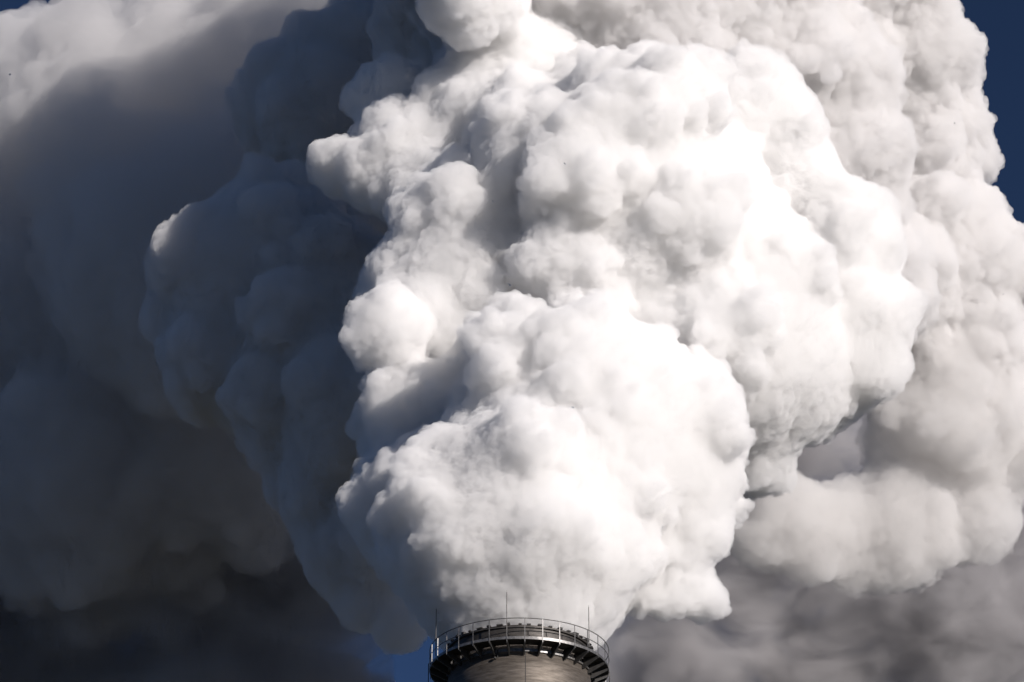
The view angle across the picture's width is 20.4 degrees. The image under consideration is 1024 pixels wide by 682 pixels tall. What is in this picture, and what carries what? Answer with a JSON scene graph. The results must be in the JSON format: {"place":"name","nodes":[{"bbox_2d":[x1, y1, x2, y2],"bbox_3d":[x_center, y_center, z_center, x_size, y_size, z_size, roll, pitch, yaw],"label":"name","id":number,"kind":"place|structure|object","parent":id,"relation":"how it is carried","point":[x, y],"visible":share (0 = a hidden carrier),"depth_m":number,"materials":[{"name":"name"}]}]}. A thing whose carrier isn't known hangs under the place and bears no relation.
{"place":"outdoors","nodes":[
{"label":"outdoors","id":0,"kind":"place"},
{"bbox_2d":[0,0,1023,681],"label":"sky","id":1,"kind":"structure","parent":0,"point":[327,328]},
{"label":"ground","id":2,"kind":"structure","parent":0,"visible":0},
{"bbox_2d":[428,592,609,681],"bbox_3d":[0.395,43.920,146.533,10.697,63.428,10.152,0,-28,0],"label":"chimney","id":3,"kind":"object","parent":2,"relation":"on","point":[519,652],"visible":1,"depth_m":156.74,"materials":[{"name":"concrete"}]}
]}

